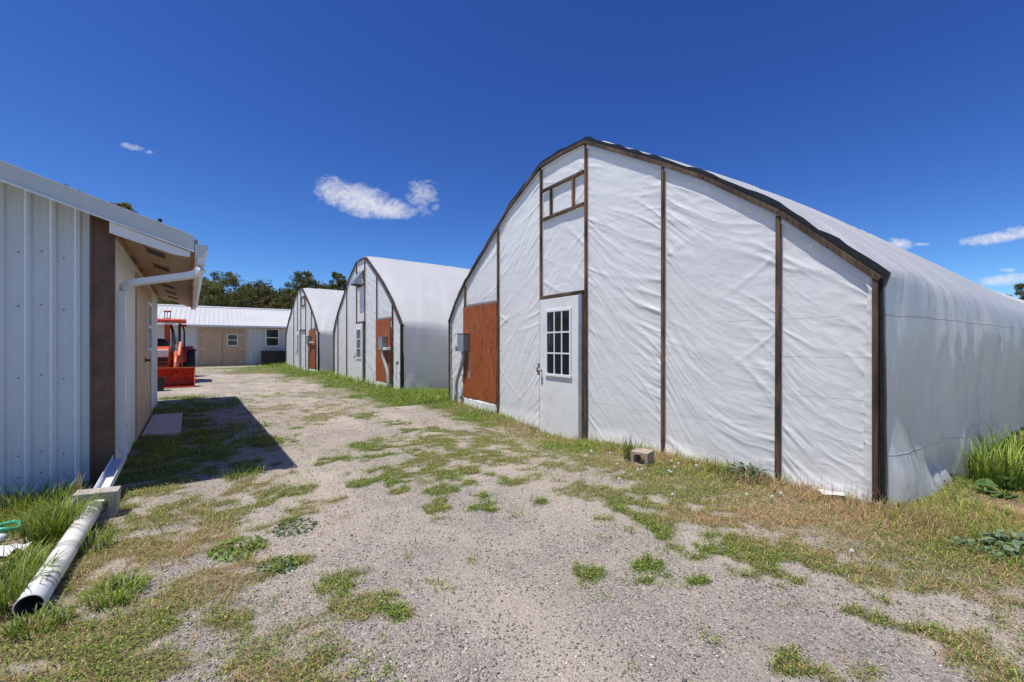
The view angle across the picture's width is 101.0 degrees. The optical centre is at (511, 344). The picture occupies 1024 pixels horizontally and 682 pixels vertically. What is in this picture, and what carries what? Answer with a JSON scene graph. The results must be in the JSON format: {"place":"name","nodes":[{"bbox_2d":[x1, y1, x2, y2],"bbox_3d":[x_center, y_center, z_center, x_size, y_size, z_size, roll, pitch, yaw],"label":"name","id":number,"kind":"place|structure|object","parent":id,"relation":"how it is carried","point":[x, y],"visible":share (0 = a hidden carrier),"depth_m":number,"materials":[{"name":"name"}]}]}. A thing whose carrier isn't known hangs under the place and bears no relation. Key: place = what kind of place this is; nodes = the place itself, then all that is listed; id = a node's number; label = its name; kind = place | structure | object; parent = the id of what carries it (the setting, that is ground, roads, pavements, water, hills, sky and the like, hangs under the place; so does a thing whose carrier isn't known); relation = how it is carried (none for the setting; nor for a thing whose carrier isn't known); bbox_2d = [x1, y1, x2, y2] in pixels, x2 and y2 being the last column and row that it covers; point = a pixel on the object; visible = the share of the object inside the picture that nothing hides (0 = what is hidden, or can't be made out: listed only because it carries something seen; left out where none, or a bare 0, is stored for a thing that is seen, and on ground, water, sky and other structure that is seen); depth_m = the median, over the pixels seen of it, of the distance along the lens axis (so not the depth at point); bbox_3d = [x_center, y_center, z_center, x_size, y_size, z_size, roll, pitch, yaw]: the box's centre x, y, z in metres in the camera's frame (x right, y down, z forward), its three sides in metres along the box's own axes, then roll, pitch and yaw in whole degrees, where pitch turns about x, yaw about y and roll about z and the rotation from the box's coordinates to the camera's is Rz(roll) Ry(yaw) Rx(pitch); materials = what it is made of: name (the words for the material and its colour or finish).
{"place":"outdoors","nodes":[
{"label":"outdoors","id":0,"kind":"place"},
{"bbox_2d":[0,362,1023,681],"bbox_3d":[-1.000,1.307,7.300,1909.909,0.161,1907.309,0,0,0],"label":"ground","id":1,"kind":"structure","parent":0,"point":[448,548],"depth_m":2.30,"materials":[{"name":"grey gravel"}]},
{"bbox_2d":[0,534,7,541],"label":"plastic bottle","id":2,"kind":"object","parent":1,"relation":"on","point":[3,537],"visible":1,"depth_m":2.58,"materials":[{"name":"white plastic"}]},
{"bbox_2d":[0,520,22,533],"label":"garden hose","id":3,"kind":"object","parent":1,"relation":"on","point":[5,529],"visible":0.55,"depth_m":2.73,"materials":[{"name":"green rubber"}]},
{"bbox_2d":[0,542,30,555],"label":"plastic scrap","id":4,"kind":"object","parent":1,"relation":"on","point":[6,547],"visible":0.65,"depth_m":2.49,"materials":[{"name":"white plastic"}]},
{"bbox_2d":[0,534,59,582],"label":"grass clump","id":5,"kind":"object","parent":1,"relation":"on","point":[13,561],"visible":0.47,"depth_m":2.32,"materials":[{"name":"green plant"}]},
{"bbox_2d":[0,541,79,619],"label":"grass clump","id":6,"kind":"object","parent":1,"relation":"on","point":[14,580],"visible":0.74,"depth_m":2.07,"materials":[{"name":"green plant"}]},
{"bbox_2d":[0,600,82,641],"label":"grass clump","id":7,"kind":"object","parent":1,"relation":"on","point":[11,626],"visible":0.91,"depth_m":1.84,"materials":[{"name":"green plant"}]},
{"bbox_2d":[0,474,87,519],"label":"grass clump","id":8,"kind":"object","parent":1,"relation":"on","point":[28,496],"visible":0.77,"depth_m":3.18,"materials":[{"name":"green plant"}]},
{"bbox_2d":[12,501,102,617],"bbox_3d":[-2.575,1.172,2.450,0.111,0.140,1.307,0,0,-36],"label":"drain pipe","id":9,"kind":"object","parent":1,"relation":"on","point":[44,589],"visible":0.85,"depth_m":2.19,"materials":[{"name":"white plastic"}]},
{"bbox_2d":[0,486,119,548],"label":"grass clump","id":10,"kind":"object","parent":1,"relation":"on","point":[38,530],"visible":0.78,"depth_m":2.64,"materials":[{"name":"green plant"}]},
{"bbox_2d":[13,485,122,524],"bbox_3d":[-2.963,1.127,2.856,0.579,0.249,0.566,0,0,0],"label":"grass clump","id":11,"kind":"object","parent":1,"relation":"on","point":[59,506],"visible":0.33,"depth_m":2.85,"materials":[{"name":"green plant"}]},
{"bbox_2d":[59,472,86,498],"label":"grass clump","id":12,"kind":"object","parent":1,"relation":"on","point":[76,484],"visible":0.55,"depth_m":3.08,"materials":[{"name":"green plant"}]},
{"bbox_2d":[57,519,132,555],"bbox_3d":[-2.561,1.179,2.567,0.377,0.129,0.346,0,0,0],"label":"grass clump","id":13,"kind":"object","parent":1,"relation":"on","point":[91,541],"visible":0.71,"depth_m":2.59,"materials":[{"name":"green plant"}]},
{"bbox_2d":[71,486,120,519],"bbox_3d":[-2.994,1.152,3.044,0.235,0.200,0.140,4,-2,-36],"label":"concrete block","id":14,"kind":"object","parent":1,"relation":"on","point":[111,509],"depth_m":3.03,"materials":[{"name":"grey concrete"}]},
{"bbox_2d":[0,160,207,496],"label":"metal shed","id":15,"kind":"structure","parent":1,"relation":"on","point":[86,280],"depth_m":3.70,"materials":[{"name":"paint"}]},
{"bbox_2d":[91,452,126,502],"bbox_3d":[-3.317,1.080,3.484,0.090,0.160,1.027,0,0,-36],"label":"downspout extension","id":16,"kind":"object","parent":15,"relation":"attached to","point":[110,474],"visible":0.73,"depth_m":3.54,"materials":[{"name":"white metal"}]},
{"bbox_2d":[137,286,144,438],"bbox_3d":[-5.177,0.205,5.885,0.032,2.090,1.155,0,0,-37],"label":"door leaf","id":17,"kind":"structure","parent":15,"relation":"in","point":[140,289],"depth_m":5.83,"materials":[{"name":"beige paint"}]},
{"bbox_2d":[145,290,151,425],"bbox_3d":[-5.868,0.205,6.837,0.085,2.090,1.155,0,0,-37],"label":"door leaf","id":18,"kind":"structure","parent":15,"relation":"in","point":[148,306],"depth_m":6.65,"materials":[{"name":"beige paint"}]},
{"bbox_2d":[67,562,163,609],"bbox_3d":[-1.936,1.195,2.080,0.344,0.092,0.354,0,0,26],"label":"grass clump","id":19,"kind":"object","parent":1,"relation":"on","point":[115,585],"visible":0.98,"depth_m":2.08,"materials":[{"name":"green plant"}]},
{"bbox_2d":[111,202,136,212],"bbox_3d":[-14.358,-1.953,15.477,2.455,6.642,2.443,0,0,37],"label":"juniper tree","id":20,"kind":"object","parent":1,"relation":"on","point":[126,205],"visible":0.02,"depth_m":15.48,"materials":[{"name":"green plant"}]},
{"bbox_2d":[157,377,165,390],"bbox_3d":[-9.688,1.079,11.359,0.574,0.350,0.424,0,0,-37],"label":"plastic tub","id":21,"kind":"object","parent":1,"relation":"on","point":[160,383],"visible":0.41,"depth_m":11.33,"materials":[{"name":"black plastic"}]},
{"bbox_2d":[141,413,182,437],"bbox_3d":[-5.418,1.262,6.592,0.415,0.095,2.080,0,0,-37],"label":"concrete step","id":22,"kind":"object","parent":1,"relation":"on","point":[163,424],"visible":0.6,"depth_m":6.41,"materials":[{"name":"grey concrete"}]},
{"bbox_2d":[157,299,180,304],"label":"juniper tree","id":23,"kind":"object","parent":1,"relation":"on","point":[161,301],"visible":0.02,"depth_m":43.79,"materials":[{"name":"green plant"}]},
{"bbox_2d":[157,310,196,388],"bbox_3d":[-11.370,0.039,13.571,2.000,2.460,4.498,0,0,-37],"label":"tractor","id":24,"kind":"object","parent":1,"relation":"on","point":[176,369],"visible":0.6,"depth_m":13.09,"materials":[{"name":"orange metal"}]},
{"bbox_2d":[158,285,215,304],"bbox_3d":[-30.019,-2.256,38.892,5.235,7.250,5.436,0,0,-24],"label":"juniper tree","id":25,"kind":"object","parent":1,"relation":"on","point":[202,297],"visible":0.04,"depth_m":39.25,"materials":[{"name":"green plant"}]},
{"bbox_2d":[157,304,290,366],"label":"metal barn","id":26,"kind":"structure","parent":1,"relation":"on","point":[226,336],"depth_m":25.29,"materials":[{"name":"paint"}]},
{"bbox_2d":[200,331,221,365],"bbox_3d":[-17.383,0.230,24.410,1.055,2.000,0.045,0,0,-35],"label":"door leaf","id":27,"kind":"structure","parent":26,"relation":"in","point":[211,341],"depth_m":24.41,"materials":[{"name":"beige paint"}]},
{"bbox_2d":[223,331,243,364],"bbox_3d":[-16.501,0.230,25.021,1.060,2.000,0.066,0,0,-35],"label":"door leaf","id":28,"kind":"structure","parent":26,"relation":"in","point":[233,348],"depth_m":25.00,"materials":[{"name":"beige paint"}]},
{"bbox_2d":[265,329,278,346],"bbox_3d":[-14.846,-0.420,26.178,0.750,1.100,0.035,0,0,-35],"label":"window","id":29,"kind":"structure","parent":26,"relation":"in","point":[271,335],"depth_m":26.16,"materials":[{"name":"glass"}]},
{"bbox_2d":[198,271,256,307],"bbox_3d":[-24.764,-2.492,35.747,5.447,7.720,5.086,0,0,-16],"label":"juniper tree","id":30,"kind":"object","parent":1,"relation":"on","point":[214,286],"visible":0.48,"depth_m":35.48,"materials":[{"name":"green plant"}]},
{"bbox_2d":[207,535,268,561],"bbox_3d":[-1.663,1.218,2.570,0.342,0.058,0.330,0,0,0],"label":"broadleaf weed","id":31,"kind":"object","parent":1,"relation":"on","point":[231,549],"visible":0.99,"depth_m":2.51,"materials":[{"name":"green plant"}]},
{"bbox_2d":[157,278,325,308],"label":"woodland","id":32,"kind":"object","parent":1,"relation":"on","point":[259,283],"visible":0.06,"depth_m":50.76,"materials":[{"name":"green plant"}]},
{"bbox_2d":[218,461,265,479],"bbox_3d":[-2.582,1.212,4.052,0.424,0.091,0.526,0,0,0],"label":"leafy weed","id":33,"kind":"object","parent":1,"relation":"on","point":[248,469],"visible":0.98,"depth_m":4.10,"materials":[{"name":"green plant"}]},
{"bbox_2d":[228,291,262,307],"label":"juniper tree","id":34,"kind":"object","parent":1,"relation":"on","point":[233,305],"visible":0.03,"depth_m":42.79,"materials":[{"name":"green plant"}]},
{"bbox_2d":[247,286,281,308],"bbox_3d":[-22.833,-2.049,39.132,4.025,6.800,3.982,0,0,-33],"label":"juniper tree","id":35,"kind":"object","parent":1,"relation":"on","point":[263,301],"visible":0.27,"depth_m":38.57,"materials":[{"name":"green plant"}]},
{"bbox_2d":[256,290,286,308],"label":"juniper tree","id":36,"kind":"object","parent":1,"relation":"on","point":[274,298],"visible":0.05,"depth_m":41.45,"materials":[{"name":"green plant"}]},
{"bbox_2d":[261,351,284,364],"bbox_3d":[-14.518,0.830,25.918,1.530,0.880,0.650,0,0,-35],"label":"storage bin","id":37,"kind":"object","parent":1,"relation":"on","point":[271,357],"visible":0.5,"depth_m":25.56,"materials":[{"name":"black plastic"}]},
{"bbox_2d":[256,554,299,573],"bbox_3d":[-1.304,1.228,2.369,0.225,0.036,0.211,0,0,29],"label":"broadleaf weed","id":38,"kind":"object","parent":1,"relation":"on","point":[285,563],"visible":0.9,"depth_m":2.35,"materials":[{"name":"green plant"}]},
{"bbox_2d":[269,287,296,309],"bbox_3d":[-18.540,-1.710,34.939,3.831,6.135,3.585,0,0,-3],"label":"juniper tree","id":39,"kind":"object","parent":1,"relation":"on","point":[288,296],"visible":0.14,"depth_m":34.53,"materials":[{"name":"green plant"}]},
{"bbox_2d":[272,518,317,536],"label":"broadleaf weed","id":40,"kind":"object","parent":1,"relation":"on","point":[290,521],"visible":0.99,"depth_m":2.84,"materials":[{"name":"green plant"}]},
{"bbox_2d":[277,270,321,308],"bbox_3d":[-18.650,-2.692,37.693,4.488,8.121,4.231,0,0,24],"label":"juniper tree","id":41,"kind":"object","parent":1,"relation":"on","point":[298,277],"visible":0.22,"depth_m":37.37,"materials":[{"name":"green plant"}]},
{"bbox_2d":[285,288,343,372],"bbox_3d":[-1.577,-0.725,29.667,24.685,4.509,8.070,0,0,-38],"label":"greenhouse","id":42,"kind":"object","parent":1,"relation":"on","point":[309,331],"visible":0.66,"depth_m":21.04,"materials":[{"name":"white paint"}]},
{"bbox_2d":[295,331,298,366],"bbox_3d":[-11.316,0.325,22.299,0.123,2.050,0.680,0,0,-38],"label":"door","id":43,"kind":"structure","parent":42,"relation":"in","point":[297,331],"depth_m":22.25,"materials":[{"name":"white paint"}]},
{"bbox_2d":[318,284,335,289],"bbox_3d":[-17.579,-2.173,40.254,3.887,7.074,4.210,0,0,-2],"label":"juniper tree","id":44,"kind":"object","parent":1,"relation":"on","point":[323,287],"visible":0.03,"depth_m":39.59,"materials":[{"name":"green plant"}]},
{"bbox_2d":[325,271,346,290],"bbox_3d":[-15.404,-2.613,38.043,3.032,7.931,3.266,0,0,4],"label":"juniper tree","id":45,"kind":"object","parent":1,"relation":"on","point":[340,282],"visible":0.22,"depth_m":37.67,"materials":[{"name":"green plant"}]},
{"bbox_2d":[333,256,470,390],"bbox_3d":[5.416,-0.718,21.903,26.595,4.496,8.036,0,0,-35],"label":"greenhouse","id":46,"kind":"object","parent":1,"relation":"on","point":[391,323],"visible":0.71,"depth_m":12.76,"materials":[{"name":"white paint"}]},
{"bbox_2d":[353,323,361,380],"bbox_3d":[-5.216,0.323,14.327,0.123,2.055,0.830,0,0,-35],"label":"door","id":47,"kind":"structure","parent":46,"relation":"in","point":[358,327],"depth_m":14.35,"materials":[{"name":"white paint"}]},
{"bbox_2d":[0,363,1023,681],"bbox_3d":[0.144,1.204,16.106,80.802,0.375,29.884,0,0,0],"label":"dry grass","id":48,"kind":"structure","parent":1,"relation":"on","point":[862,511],"depth_m":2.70,"materials":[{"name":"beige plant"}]},
{"bbox_2d":[619,434,645,461],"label":"grass clump","id":49,"kind":"object","parent":1,"relation":"on","point":[627,449],"visible":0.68,"depth_m":4.59,"materials":[{"name":"green plant"}]},
{"bbox_2d":[631,447,653,466],"bbox_3d":[1.371,1.194,4.436,0.185,0.165,0.170,0,2,42],"label":"concrete block","id":50,"kind":"object","parent":1,"relation":"on","point":[647,455],"depth_m":4.40,"materials":[{"name":"grey concrete"}]},
{"bbox_2d":[703,457,739,476],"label":"grass clump","id":51,"kind":"object","parent":1,"relation":"on","point":[711,467],"visible":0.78,"depth_m":4.08,"materials":[{"name":"green plant"}]},
{"bbox_2d":[448,136,1023,505],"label":"greenhouse","id":52,"kind":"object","parent":1,"relation":"on","point":[609,290],"visible":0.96,"depth_m":4.54,"materials":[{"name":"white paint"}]},
{"bbox_2d":[537,295,577,438],"bbox_3d":[0.677,0.343,6.347,0.123,2.095,0.900,0,0,-34],"label":"door","id":53,"kind":"structure","parent":52,"relation":"in","point":[558,370],"depth_m":6.32,"materials":[{"name":"white paint"}]},
{"bbox_2d":[754,476,887,508],"bbox_3d":[2.541,1.260,3.593,0.050,0.080,1.001,0,0,-35],"label":"base board","id":54,"kind":"object","parent":52,"relation":"attached to","point":[868,502],"visible":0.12,"depth_m":3.43,"materials":[{"name":"brown wood"}]},
{"bbox_2d":[721,462,772,483],"bbox_3d":[2.186,1.190,3.973,0.424,0.154,0.494,0,0,-38],"label":"broadleaf weed","id":55,"kind":"object","parent":1,"relation":"on","point":[748,471],"visible":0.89,"depth_m":3.90,"materials":[{"name":"green plant"}]},
{"bbox_2d":[817,489,844,495],"bbox_3d":[2.601,1.205,3.437,0.169,0.015,0.104,0,0,17],"label":"plastic scrap","id":56,"kind":"object","parent":1,"relation":"on","point":[834,493],"visible":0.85,"depth_m":3.42,"materials":[{"name":"white plastic"}]},
{"bbox_2d":[943,536,1013,559],"bbox_3d":[2.820,1.224,2.571,0.292,0.082,0.296,0,0,0],"label":"broadleaf weed","id":57,"kind":"object","parent":1,"relation":"on","point":[971,541],"visible":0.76,"depth_m":2.56,"materials":[{"name":"green plant"}]},
{"bbox_2d":[955,434,1023,491],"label":"grass clump","id":58,"kind":"object","parent":1,"relation":"on","point":[979,468],"visible":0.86,"depth_m":3.74,"materials":[{"name":"green plant"}]},
{"bbox_2d":[970,476,1023,497],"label":"broadleaf weed","id":59,"kind":"object","parent":1,"relation":"on","point":[985,482],"visible":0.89,"depth_m":3.52,"materials":[{"name":"green plant"}]},
{"bbox_2d":[972,529,1023,565],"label":"broadleaf weed","id":60,"kind":"object","parent":1,"relation":"on","point":[1016,542],"visible":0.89,"depth_m":2.54,"materials":[{"name":"green plant"}]},
{"bbox_2d":[974,423,1023,467],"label":"grass clump","id":61,"kind":"object","parent":1,"relation":"on","point":[991,445],"visible":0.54,"depth_m":4.40,"materials":[{"name":"green plant"}]},
{"bbox_2d":[1007,283,1023,299],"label":"juniper tree","id":62,"kind":"object","parent":1,"relation":"on","point":[1019,286],"visible":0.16,"depth_m":43.99,"materials":[{"name":"green plant"}]},
{"bbox_2d":[0,361,1023,681],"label":"grass","id":63,"kind":"structure","parent":0,"point":[430,395],"depth_m":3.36,"materials":[{"name":"green plant"}]},
{"bbox_2d":[0,0,1023,307],"label":"sky","id":64,"kind":"structure","parent":0,"point":[319,137],"materials":[{"name":"blue"}]}
]}

